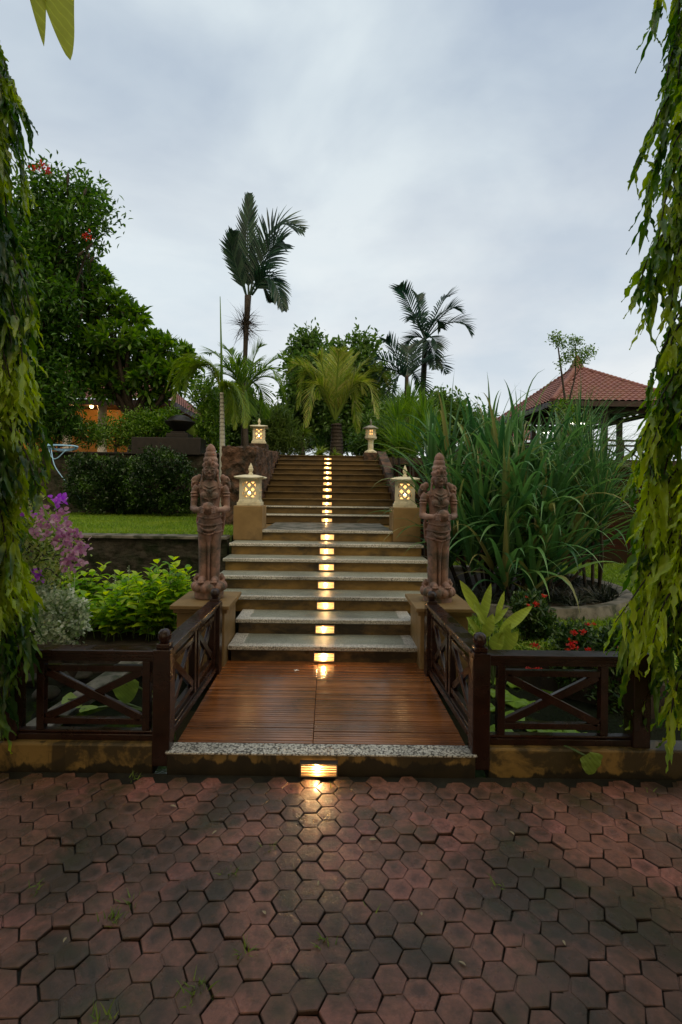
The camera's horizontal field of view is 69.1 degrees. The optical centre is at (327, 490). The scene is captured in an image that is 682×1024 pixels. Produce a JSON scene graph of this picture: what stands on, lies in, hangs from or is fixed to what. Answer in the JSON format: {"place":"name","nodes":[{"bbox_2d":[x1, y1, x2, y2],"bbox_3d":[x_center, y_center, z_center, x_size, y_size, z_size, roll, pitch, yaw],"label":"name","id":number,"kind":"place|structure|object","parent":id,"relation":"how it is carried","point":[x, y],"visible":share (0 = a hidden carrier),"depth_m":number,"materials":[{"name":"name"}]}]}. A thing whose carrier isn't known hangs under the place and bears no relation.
{"place":"outdoors","nodes":[
{"label":"outdoors","id":0,"kind":"place"},
{"bbox_2d":[28,624,173,672],"bbox_3d":[-5.121,1.714,5.335,7.800,0.620,1.570,1,0,0],"label":"planting bed","id":1,"kind":"object","parent":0,"point":[128,639],"depth_m":4.74,"materials":[{"name":"soil"}]},
{"bbox_2d":[22,547,70,636],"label":"leafy shrub","id":2,"kind":"object","parent":1,"relation":"on","point":[62,574],"visible":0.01,"depth_m":5.15,"materials":[{"name":"green plant"}]},
{"bbox_2d":[2,489,92,624],"bbox_3d":[-2.531,0.579,4.073,1.535,1.760,1.003,1,0,0],"label":"bougainvillea","id":3,"kind":"object","parent":1,"relation":"on","point":[65,538],"visible":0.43,"depth_m":3.80,"materials":[{"name":"purple plant"}]},
{"bbox_2d":[21,580,94,677],"bbox_3d":[-2.275,1.148,4.035,0.722,0.829,0.486,1,0,20],"label":"variegated shrub","id":4,"kind":"object","parent":1,"relation":"on","point":[74,607],"visible":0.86,"depth_m":3.93,"materials":[{"name":"green plant"}]},
{"bbox_2d":[31,562,168,640],"bbox_3d":[-2.234,1.118,5.007,1.452,0.785,0.984,1,0,0],"label":"leafy shrub","id":5,"kind":"object","parent":1,"relation":"on","point":[112,612],"visible":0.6,"depth_m":4.82,"materials":[{"name":"green plant"}]},
{"bbox_2d":[132,556,194,639],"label":"leafy shrub","id":6,"kind":"object","parent":1,"relation":"on","point":[178,587],"visible":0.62,"depth_m":4.81,"materials":[{"name":"green plant"}]},
{"bbox_2d":[19,380,199,451],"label":"garden house","id":7,"kind":"structure","parent":0,"point":[181,403],"depth_m":18.10,"materials":[{"name":"orange paint"}]},
{"bbox_2d":[30,512,232,534],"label":"grass","id":8,"kind":"structure","parent":0,"point":[118,523],"depth_m":8.02,"materials":[{"name":"green plant"}]},
{"bbox_2d":[81,517,272,633],"bbox_3d":[-7.630,1.204,8.850,12.770,1.380,5.100,1,0,0],"label":"lawn base","id":9,"kind":"object","parent":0,"point":[237,613],"visible":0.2,"depth_m":6.78,"materials":[{"name":"green plant"}]},
{"bbox_2d":[57,450,129,514],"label":"garden bush","id":10,"kind":"object","parent":9,"relation":"on","point":[87,473],"visible":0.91,"depth_m":10.45,"materials":[{"name":"green plant"}]},
{"bbox_2d":[16,451,219,514],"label":"retaining wall","id":11,"kind":"structure","parent":9,"relation":"on","point":[55,490],"depth_m":11.35,"materials":[{"name":"stone"}]},
{"bbox_2d":[47,444,79,498],"bbox_3d":[-5.779,-0.426,11.017,1.228,1.251,0.463,1,0,21],"label":"garden hose","id":12,"kind":"object","parent":11,"relation":"hanging from","point":[49,446],"visible":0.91,"depth_m":11.12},
{"bbox_2d":[131,437,205,454],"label":"stone plinth","id":13,"kind":"structure","parent":11,"relation":"on","point":[190,446],"depth_m":11.25,"materials":[{"name":"brown stone"}]},
{"bbox_2d":[164,415,195,437],"bbox_3d":[-3.436,-1.481,11.500,0.704,0.550,0.704,1,0,0],"label":"stone bowl","id":14,"kind":"object","parent":13,"relation":"on","point":[179,425],"visible":0.96,"depth_m":11.28,"materials":[{"name":"black stone"}]},
{"bbox_2d":[22,532,230,604],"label":"retaining wall","id":15,"kind":"structure","parent":9,"relation":"on","point":[137,553],"depth_m":6.12,"materials":[{"name":"stone"}]},
{"bbox_2d":[107,455,152,514],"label":"garden bush","id":16,"kind":"object","parent":9,"relation":"on","point":[120,507],"visible":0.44,"depth_m":10.62,"materials":[{"name":"green plant"}]},
{"bbox_2d":[119,442,199,516],"bbox_3d":[-3.461,-0.180,10.353,1.749,1.661,1.377,1,0,0],"label":"garden bush","id":17,"kind":"object","parent":9,"relation":"on","point":[167,494],"visible":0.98,"depth_m":10.16,"materials":[{"name":"green plant"}]},
{"bbox_2d":[165,298,250,506],"bbox_3d":[-2.061,-1.374,8.619,1.518,3.994,0.790,1,0,0],"label":"slender palm","id":18,"kind":"object","parent":9,"relation":"on","point":[231,414],"visible":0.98,"depth_m":8.57,"materials":[{"name":"green plant"}]},
{"bbox_2d":[221,445,279,524],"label":"retaining wall","id":19,"kind":"structure","parent":9,"relation":"on","point":[236,460],"depth_m":7.99,"materials":[{"name":"brown stone"}]},
{"bbox_2d":[249,443,268,449],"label":"plinth","id":20,"kind":"structure","parent":19,"relation":"on","point":[264,445],"depth_m":10.22,"materials":[{"name":"brown stone"}]},
{"bbox_2d":[250,418,267,442],"bbox_3d":[-1.445,-1.230,10.400,0.372,0.581,0.372,1,0,-5],"label":"stone lantern","id":21,"kind":"object","parent":20,"relation":"on","point":[259,431],"visible":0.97,"depth_m":10.28,"materials":[{"name":"beige stone"}]},
{"bbox_2d":[297,422,314,446],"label":"garden fern","id":22,"kind":"object","parent":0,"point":[305,430],"visible":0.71,"depth_m":13.46,"materials":[{"name":"green plant"}]},
{"bbox_2d":[0,772,681,1023],"bbox_3d":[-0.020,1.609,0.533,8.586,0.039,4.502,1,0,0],"label":"paving","id":23,"kind":"structure","parent":0,"point":[288,973],"depth_m":1.92,"materials":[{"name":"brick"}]},
{"bbox_2d":[0,45,57,753],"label":"weeping mast tree","id":24,"kind":"object","parent":23,"relation":"on","point":[19,407],"visible":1,"depth_m":2.70,"materials":[{"name":"green plant"}]},
{"bbox_2d":[0,739,157,773],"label":"kerb wall","id":25,"kind":"structure","parent":23,"relation":"on","point":[84,756],"depth_m":2.80,"materials":[{"name":"beige concrete"}]},
{"bbox_2d":[0,629,155,740],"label":"wooden railing","id":26,"kind":"object","parent":25,"relation":"on","point":[42,729],"visible":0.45,"depth_m":2.86,"materials":[{"name":"brown wood"}]},
{"bbox_2d":[79,999,117,1023],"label":"weed tuft","id":27,"kind":"object","parent":23,"relation":"on","point":[105,1012],"visible":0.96,"depth_m":1.50,"materials":[{"name":"green plant"}]},
{"bbox_2d":[96,904,130,927],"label":"weed tuft","id":28,"kind":"object","parent":23,"relation":"on","point":[116,917],"visible":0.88,"depth_m":1.84,"materials":[{"name":"green plant"}]},
{"bbox_2d":[175,966,219,1008],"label":"weed tuft","id":29,"kind":"object","parent":23,"relation":"on","point":[201,983],"visible":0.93,"depth_m":1.59,"materials":[{"name":"green plant"}]},
{"bbox_2d":[232,934,256,958],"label":"weed tuft","id":30,"kind":"object","parent":23,"relation":"on","point":[245,945],"visible":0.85,"depth_m":1.72,"materials":[{"name":"green plant"}]},
{"bbox_2d":[311,931,337,949],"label":"weed tuft","id":31,"kind":"object","parent":23,"relation":"on","point":[321,938],"visible":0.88,"depth_m":1.75,"materials":[{"name":"green plant"}]},
{"bbox_2d":[483,740,681,779],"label":"kerb wall","id":32,"kind":"structure","parent":23,"relation":"on","point":[522,761],"depth_m":2.80,"materials":[{"name":"beige concrete"}]},
{"bbox_2d":[488,643,650,747],"bbox_3d":[1.386,1.207,2.875,0.920,0.770,0.105,1,0,0],"label":"wooden railing","id":33,"kind":"object","parent":32,"relation":"on","point":[637,695],"visible":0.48,"depth_m":2.85,"materials":[{"name":"brown wood"}]},
{"bbox_2d":[564,745,602,774],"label":"taro plant","id":34,"kind":"object","parent":32,"relation":"on","point":[591,762],"visible":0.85,"depth_m":2.74,"materials":[{"name":"green plant"}]},
{"bbox_2d":[603,0,681,772],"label":"weeping mast tree","id":35,"kind":"object","parent":23,"relation":"on","point":[655,570],"visible":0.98,"depth_m":2.72,"materials":[{"name":"green plant"}]},
{"bbox_2d":[0,0,681,460],"label":"sky","id":36,"kind":"structure","parent":0,"point":[488,150],"materials":[{"name":"grey"}]},
{"bbox_2d":[26,673,680,777],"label":"pond water","id":37,"kind":"structure","parent":0,"point":[551,712],"depth_m":3.85,"materials":[{"name":"black liquid"}]},
{"bbox_2d":[26,673,36,683],"bbox_3d":[-2.608,1.630,4.293,0.312,0.065,0.177,1,0,0],"label":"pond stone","id":38,"kind":"object","parent":37,"relation":"on","point":[29,680],"visible":0.26,"depth_m":4.24,"materials":[{"name":"grey stone"}]},
{"bbox_2d":[32,685,60,701],"bbox_3d":[-2.234,1.612,3.927,0.202,0.113,0.193,1,0,0],"label":"pond stone","id":39,"kind":"object","parent":37,"relation":"on","point":[54,692],"visible":0.43,"depth_m":3.89,"materials":[{"name":"grey stone"}]},
{"bbox_2d":[63,671,92,680],"bbox_3d":[-2.236,1.635,4.380,0.300,0.069,0.220,1,0,0],"label":"pond stone","id":40,"kind":"object","parent":37,"relation":"on","point":[81,675],"visible":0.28,"depth_m":4.34,"materials":[{"name":"grey stone"}]},
{"bbox_2d":[26,661,142,725],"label":"stone slab","id":41,"kind":"structure","parent":37,"relation":"on","point":[102,679],"depth_m":3.96,"materials":[{"name":"grey stone"}]},
{"bbox_2d":[61,679,152,711],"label":"taro plant","id":42,"kind":"object","parent":37,"relation":"on","point":[125,693],"visible":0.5,"depth_m":3.60,"materials":[{"name":"green plant"}]},
{"bbox_2d":[165,660,476,777],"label":"wooden bridge","id":43,"kind":"structure","parent":37,"relation":"in","point":[275,718],"depth_m":3.13,"materials":[{"name":"brown wood"}]},
{"bbox_2d":[152,588,221,765],"bbox_3d":[-0.932,1.179,3.435,0.105,0.770,1.272,1,0,1],"label":"wooden railing","id":44,"kind":"object","parent":43,"relation":"attached to","point":[170,710],"visible":0.99,"depth_m":3.13,"materials":[{"name":"brown wood"}]},
{"bbox_2d":[170,591,240,678],"bbox_3d":[-1.065,1.267,4.380,0.490,0.630,0.600,1,0,0],"label":"pedestal","id":45,"kind":"object","parent":43,"relation":"on","point":[186,606],"visible":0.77,"depth_m":4.17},
{"bbox_2d":[190,444,230,599],"bbox_3d":[-1.052,0.269,4.406,0.326,1.366,0.321,1,0,36],"label":"stone statue","id":46,"kind":"object","parent":45,"relation":"on","point":[208,577],"visible":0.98,"depth_m":4.34,"materials":[{"name":"stone"}]},
{"bbox_2d":[300,760,337,777],"bbox_3d":[-0.051,1.554,2.762,0.212,0.080,0.035,1,0,0],"label":"step light","id":47,"kind":"object","parent":43,"relation":"attached to","point":[318,768],"visible":1,"depth_m":2.75,"materials":[{"name":"yellow glass"}]},
{"bbox_2d":[424,591,490,769],"bbox_3d":[0.856,1.200,3.435,0.105,0.770,1.272,1,0,-1],"label":"wooden railing","id":48,"kind":"object","parent":43,"relation":"attached to","point":[471,712],"visible":0.99,"depth_m":3.13,"materials":[{"name":"brown wood"}]},
{"bbox_2d":[220,452,426,686],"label":"stone staircase","id":49,"kind":"structure","parent":37,"relation":"on","point":[274,575],"depth_m":5.67,"materials":[{"name":"grey stone"}]},
{"bbox_2d":[233,505,265,539],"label":"plinth","id":50,"kind":"structure","parent":49,"relation":"on","point":[249,522],"depth_m":6.37,"materials":[{"name":"beige stone"}]},
{"bbox_2d":[234,463,266,505],"bbox_3d":[-1.027,-0.068,6.585,0.384,0.599,0.384,1,0,0],"label":"stone lantern","id":51,"kind":"object","parent":50,"relation":"on","point":[250,492],"visible":1,"depth_m":6.46,"materials":[{"name":"beige stone"}]},
{"bbox_2d":[313,651,334,662],"bbox_3d":[-0.032,1.433,4.260,0.185,0.084,0.035,1,0,0],"label":"step light","id":52,"kind":"object","parent":49,"relation":"attached to","point":[323,656],"visible":1,"depth_m":4.25,"materials":[{"name":"yellow glass"}]},
{"bbox_2d":[315,624,334,633],"bbox_3d":[-0.028,1.295,4.615,0.185,0.084,0.035,1,0,0],"label":"step light","id":53,"kind":"object","parent":49,"relation":"on","point":[324,628],"visible":1,"depth_m":4.60,"materials":[{"name":"yellow glass"}]},
{"bbox_2d":[316,601,334,609],"bbox_3d":[-0.024,1.157,4.970,0.185,0.084,0.035,1,0,0],"label":"step light","id":54,"kind":"object","parent":49,"relation":"on","point":[325,605],"visible":1,"depth_m":4.96,"materials":[{"name":"yellow glass"}]},
{"bbox_2d":[317,581,334,588],"bbox_3d":[-0.020,1.019,5.325,0.185,0.084,0.035,1,0,0],"label":"step light","id":55,"kind":"object","parent":49,"relation":"on","point":[325,584],"visible":1,"depth_m":5.31,"materials":[{"name":"yellow glass"}]},
{"bbox_2d":[318,563,334,570],"bbox_3d":[-0.017,0.881,5.680,0.185,0.084,0.035,1,0,0],"label":"step light","id":56,"kind":"object","parent":49,"relation":"on","point":[326,566],"visible":1,"depth_m":5.67,"materials":[{"name":"yellow glass"}]},
{"bbox_2d":[319,548,333,554],"bbox_3d":[-0.013,0.743,6.035,0.185,0.084,0.035,1,0,0],"label":"step light","id":57,"kind":"object","parent":49,"relation":"on","point":[326,551],"visible":1,"depth_m":6.02,"materials":[{"name":"yellow glass"}]},
{"bbox_2d":[320,534,334,540],"bbox_3d":[-0.007,0.605,6.390,0.185,0.084,0.035,1,0,0],"label":"step light","id":58,"kind":"object","parent":49,"relation":"on","point":[327,537],"visible":1,"depth_m":6.37,"materials":[{"name":"yellow glass"}]},
{"bbox_2d":[389,506,420,541],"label":"plinth","id":59,"kind":"structure","parent":49,"relation":"on","point":[405,513],"depth_m":6.37,"materials":[{"name":"beige stone"}]},
{"bbox_2d":[390,466,419,507],"bbox_3d":[1.023,-0.040,6.585,0.384,0.599,0.384,1,0,7],"label":"stone lantern","id":60,"kind":"object","parent":59,"relation":"on","point":[405,490],"visible":0.92,"depth_m":6.46,"materials":[{"name":"beige stone"}]},
{"bbox_2d":[405,594,474,682],"bbox_3d":[0.970,1.292,4.380,0.490,0.630,0.600,1,0,0],"label":"pedestal","id":61,"kind":"object","parent":49,"relation":"on","point":[458,609],"visible":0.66,"depth_m":4.14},
{"bbox_2d":[418,453,457,602],"bbox_3d":[0.983,0.331,4.406,0.319,1.332,0.324,1,0,43],"label":"stone statue","id":62,"kind":"object","parent":61,"relation":"on","point":[439,517],"visible":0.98,"depth_m":4.34,"materials":[{"name":"stone"}]},
{"bbox_2d":[490,689,512,698],"bbox_3d":[1.460,1.729,4.196,0.202,0.028,0.203,1,0,0],"label":"lily pad","id":63,"kind":"object","parent":37,"relation":"on","point":[492,693],"visible":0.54,"depth_m":4.21,"materials":[{"name":"plant"}]},
{"bbox_2d":[490,724,513,731],"bbox_3d":[1.226,1.726,3.524,0.200,0.028,0.200,1,0,0],"label":"lily pad","id":64,"kind":"object","parent":37,"relation":"on","point":[492,728],"visible":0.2,"depth_m":3.55,"materials":[{"name":"plant"}]},
{"bbox_2d":[505,695,526,708],"bbox_3d":[1.525,1.729,4.052,0.207,0.028,0.207,1,0,0],"label":"lily pad","id":65,"kind":"object","parent":37,"relation":"on","point":[511,700],"visible":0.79,"depth_m":4.04,"materials":[{"name":"plant"}]},
{"bbox_2d":[363,453,377,459],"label":"plinth","id":66,"kind":"structure","parent":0,"point":[370,456],"depth_m":11.55,"materials":[{"name":"brown stone"}]},
{"bbox_2d":[363,420,376,452],"bbox_3d":[1.016,-1.283,11.720,0.380,0.800,0.329,1,0,0],"label":"column lantern","id":67,"kind":"object","parent":66,"relation":"on","point":[370,436],"depth_m":11.65,"materials":[{"name":"stone"}]},
{"bbox_2d":[279,456,675,466],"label":"path","id":68,"kind":"structure","parent":0,"point":[402,460],"depth_m":11.92,"materials":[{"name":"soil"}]},
{"bbox_2d":[18,402,103,449],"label":"terrace shrub","id":69,"kind":"object","parent":68,"relation":"on","point":[77,429],"visible":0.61,"depth_m":12.23,"materials":[{"name":"green plant"}]},
{"bbox_2d":[7,148,132,450],"bbox_3d":[-6.887,-4.580,12.596,4.086,7.352,3.572,1,0,0],"label":"flame tree","id":70,"kind":"object","parent":68,"relation":"on","point":[52,261],"visible":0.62,"depth_m":12.00,"materials":[{"name":"green plant"}]},
{"bbox_2d":[84,405,162,451],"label":"terrace shrub","id":71,"kind":"object","parent":68,"relation":"on","point":[131,428],"visible":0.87,"depth_m":12.15,"materials":[{"name":"green plant"}]},
{"bbox_2d":[64,259,204,451],"bbox_3d":[-5.362,-3.562,13.233,4.059,5.467,2.604,1,0,0],"label":"frangipani tree","id":72,"kind":"object","parent":68,"relation":"on","point":[120,376],"visible":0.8,"depth_m":12.88,"materials":[{"name":"green plant"}]},
{"bbox_2d":[128,402,184,436],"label":"terrace shrub","id":73,"kind":"object","parent":68,"relation":"on","point":[160,426],"visible":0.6,"depth_m":12.24,"materials":[{"name":"green plant"}]},
{"bbox_2d":[182,371,232,452],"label":"terrace shrub","id":74,"kind":"object","parent":68,"relation":"on","point":[206,405],"visible":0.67,"depth_m":12.40,"materials":[{"name":"green plant"}]},
{"bbox_2d":[194,384,271,452],"bbox_3d":[-2.549,-2.088,15.009,2.878,2.734,1.758,1,0,0],"label":"terrace shrub","id":75,"kind":"object","parent":68,"relation":"on","point":[234,437],"visible":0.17,"depth_m":14.62,"materials":[{"name":"green plant"}]},
{"bbox_2d":[201,337,291,446],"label":"areca palm","id":76,"kind":"object","parent":68,"relation":"on","point":[236,370],"visible":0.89,"depth_m":11.98,"materials":[{"name":"green plant"}]},
{"bbox_2d":[219,192,308,445],"bbox_3d":[-1.681,-4.434,12.981,2.286,7.038,1.376,1,0,13],"label":"wind blown palm","id":77,"kind":"object","parent":68,"relation":"on","point":[244,267],"visible":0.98,"depth_m":12.81,"materials":[{"name":"green plant"}]},
{"bbox_2d":[249,400,311,454],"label":"terrace shrub","id":78,"kind":"object","parent":68,"relation":"on","point":[279,433],"visible":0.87,"depth_m":13.16,"materials":[{"name":"green plant"}]},
{"bbox_2d":[270,317,349,454],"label":"background tree","id":79,"kind":"object","parent":68,"relation":"on","point":[303,343],"visible":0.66,"depth_m":23.54,"materials":[{"name":"green plant"}]},
{"bbox_2d":[309,443,326,454],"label":"garden fern","id":80,"kind":"object","parent":68,"relation":"on","point":[319,451],"visible":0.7,"depth_m":12.26,"materials":[{"name":"green plant"}]},
{"bbox_2d":[297,435,347,454],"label":"terrace shrub","id":81,"kind":"object","parent":68,"relation":"on","point":[309,448],"visible":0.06,"depth_m":29.70,"materials":[{"name":"green plant"}]},
{"bbox_2d":[285,345,389,455],"bbox_3d":[0.290,-2.304,12.880,2.931,2.964,1.691,1,0,0],"label":"coconut palm","id":82,"kind":"object","parent":68,"relation":"on","point":[336,390],"visible":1,"depth_m":12.75,"materials":[{"name":"green plant"}]},
{"bbox_2d":[306,317,398,455],"bbox_3d":[1.760,-5.178,26.393,6.169,7.750,4.624,1,0,21],"label":"background tree","id":83,"kind":"object","parent":68,"relation":"on","point":[366,348],"visible":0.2,"depth_m":25.39,"materials":[{"name":"green plant"}]},
{"bbox_2d":[342,393,419,456],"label":"background tree","id":84,"kind":"object","parent":68,"relation":"on","point":[366,420],"visible":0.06,"depth_m":22.24,"materials":[{"name":"green plant"}]},
{"bbox_2d":[343,418,424,457],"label":"terrace shrub","id":85,"kind":"object","parent":68,"relation":"on","point":[357,447],"visible":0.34,"depth_m":14.30,"materials":[{"name":"green plant"}]},
{"bbox_2d":[364,331,454,422],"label":"short feather palm","id":86,"kind":"object","parent":68,"relation":"on","point":[405,370],"visible":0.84,"depth_m":13.23,"materials":[{"name":"green plant"}]},
{"bbox_2d":[389,279,475,433],"bbox_3d":[2.904,-3.673,13.958,2.532,4.248,1.684,1,0,0],"label":"tall feather palm","id":87,"kind":"object","parent":68,"relation":"on","point":[418,317],"visible":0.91,"depth_m":13.83,"materials":[{"name":"green plant"}]},
{"bbox_2d":[410,385,499,448],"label":"background tree","id":88,"kind":"object","parent":68,"relation":"on","point":[455,403],"visible":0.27,"depth_m":19.49,"materials":[{"name":"green plant"}]},
{"bbox_2d":[496,355,660,459],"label":"open pavilion","id":89,"kind":"structure","parent":68,"relation":"on","point":[595,379],"depth_m":20.00,"materials":[{"name":"red tile"}]},
{"bbox_2d":[408,561,681,631],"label":"lawn base","id":90,"kind":"object","parent":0,"point":[588,576],"depth_m":7.68,"materials":[{"name":"green plant"}]},
{"bbox_2d":[367,372,454,557],"bbox_3d":[1.436,-0.457,8.797,1.826,3.572,2.740,1,0,0],"label":"feathery bamboo","id":91,"kind":"object","parent":90,"relation":"on","point":[408,405],"visible":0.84,"depth_m":8.46,"materials":[{"name":"green plant"}]},
{"bbox_2d":[394,463,673,563],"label":"retaining wall","id":92,"kind":"structure","parent":90,"relation":"on","point":[617,546],"depth_m":9.50,"materials":[{"name":"stone"}]},
{"bbox_2d":[448,565,632,624],"bbox_3d":[2.334,1.323,6.650,3.040,0.180,3.040,1,0,0],"label":"round planter","id":93,"kind":"object","parent":90,"relation":"on","point":[612,608],"visible":0.16,"depth_m":5.47,"materials":[{"name":"grey concrete"}]},
{"bbox_2d":[356,371,642,611],"bbox_3d":[2.560,-0.117,6.673,4.208,3.158,3.547,1,0,-25],"label":"strap leaved plant","id":94,"kind":"object","parent":93,"relation":"in","point":[522,522],"visible":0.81,"depth_m":5.98,"materials":[{"name":"green plant"}]},
{"bbox_2d":[452,570,627,614],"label":"mondo tufts","id":95,"kind":"object","parent":93,"relation":"in","point":[596,596],"visible":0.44,"depth_m":5.81,"materials":[{"name":"green plant"}]},
{"bbox_2d":[534,369,645,591],"bbox_3d":[3.402,-0.239,6.533,2.207,3.186,2.871,1,0,33],"label":"tree","id":96,"kind":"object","parent":93,"relation":"on","point":[608,472],"depth_m":6.23,"materials":[{"name":"green plant"}]},
{"bbox_2d":[545,329,598,435],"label":"thin sapling","id":97,"kind":"object","parent":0,"point":[581,362],"visible":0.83,"depth_m":9.18,"materials":[{"name":"green plant"}]},
{"bbox_2d":[468,632,678,718],"bbox_3d":[5.093,1.836,4.350,7.770,0.620,1.700,1,0,0],"label":"planting bed","id":98,"kind":"object","parent":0,"point":[547,684],"depth_m":4.13,"materials":[{"name":"soil"}]},
{"bbox_2d":[460,580,531,684],"bbox_3d":[1.341,1.142,3.926,0.554,0.822,0.195,1,0,0],"label":"lime leaved plant","id":99,"kind":"object","parent":98,"relation":"on","point":[504,638],"visible":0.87,"depth_m":3.91,"materials":[{"name":"green plant"}]},
{"bbox_2d":[504,586,555,646],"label":"ixora shrub","id":100,"kind":"object","parent":98,"relation":"on","point":[530,598],"visible":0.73,"depth_m":4.66,"materials":[{"name":"green plant"}]},
{"bbox_2d":[517,608,565,649],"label":"ixora shrub","id":101,"kind":"object","parent":98,"relation":"on","point":[537,633],"visible":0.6,"depth_m":4.63,"materials":[{"name":"green plant"}]},
{"bbox_2d":[525,641,584,693],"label":"ixora shrub","id":102,"kind":"object","parent":98,"relation":"on","point":[564,679],"visible":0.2,"depth_m":4.14,"materials":[{"name":"green plant"}]},
{"bbox_2d":[543,616,601,650],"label":"ixora shrub","id":103,"kind":"object","parent":98,"relation":"on","point":[578,634],"visible":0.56,"depth_m":4.26,"materials":[{"name":"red plant"}]},
{"bbox_2d":[468,618,681,679],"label":"ground cover","id":104,"kind":"object","parent":98,"relation":"on","point":[522,644],"visible":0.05,"depth_m":4.55,"materials":[{"name":"green plant"}]},
{"bbox_2d":[584,671,623,713],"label":"ixora shrub","id":105,"kind":"object","parent":98,"relation":"on","point":[614,691],"visible":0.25,"depth_m":3.92,"materials":[{"name":"green plant"}]},
{"bbox_2d":[588,620,627,686],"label":"ixora shrub","id":106,"kind":"object","parent":98,"relation":"on","point":[603,635],"visible":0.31,"depth_m":3.93,"materials":[{"name":"green plant"}]},
{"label":"shade tree","id":107,"kind":"object","parent":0,"visible":0},
{"bbox_2d":[30,0,73,59],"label":"overhanging twig","id":108,"kind":"object","parent":107,"relation":"hanging from","point":[60,14],"visible":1,"depth_m":1.20,"materials":[{"name":"green plant"}]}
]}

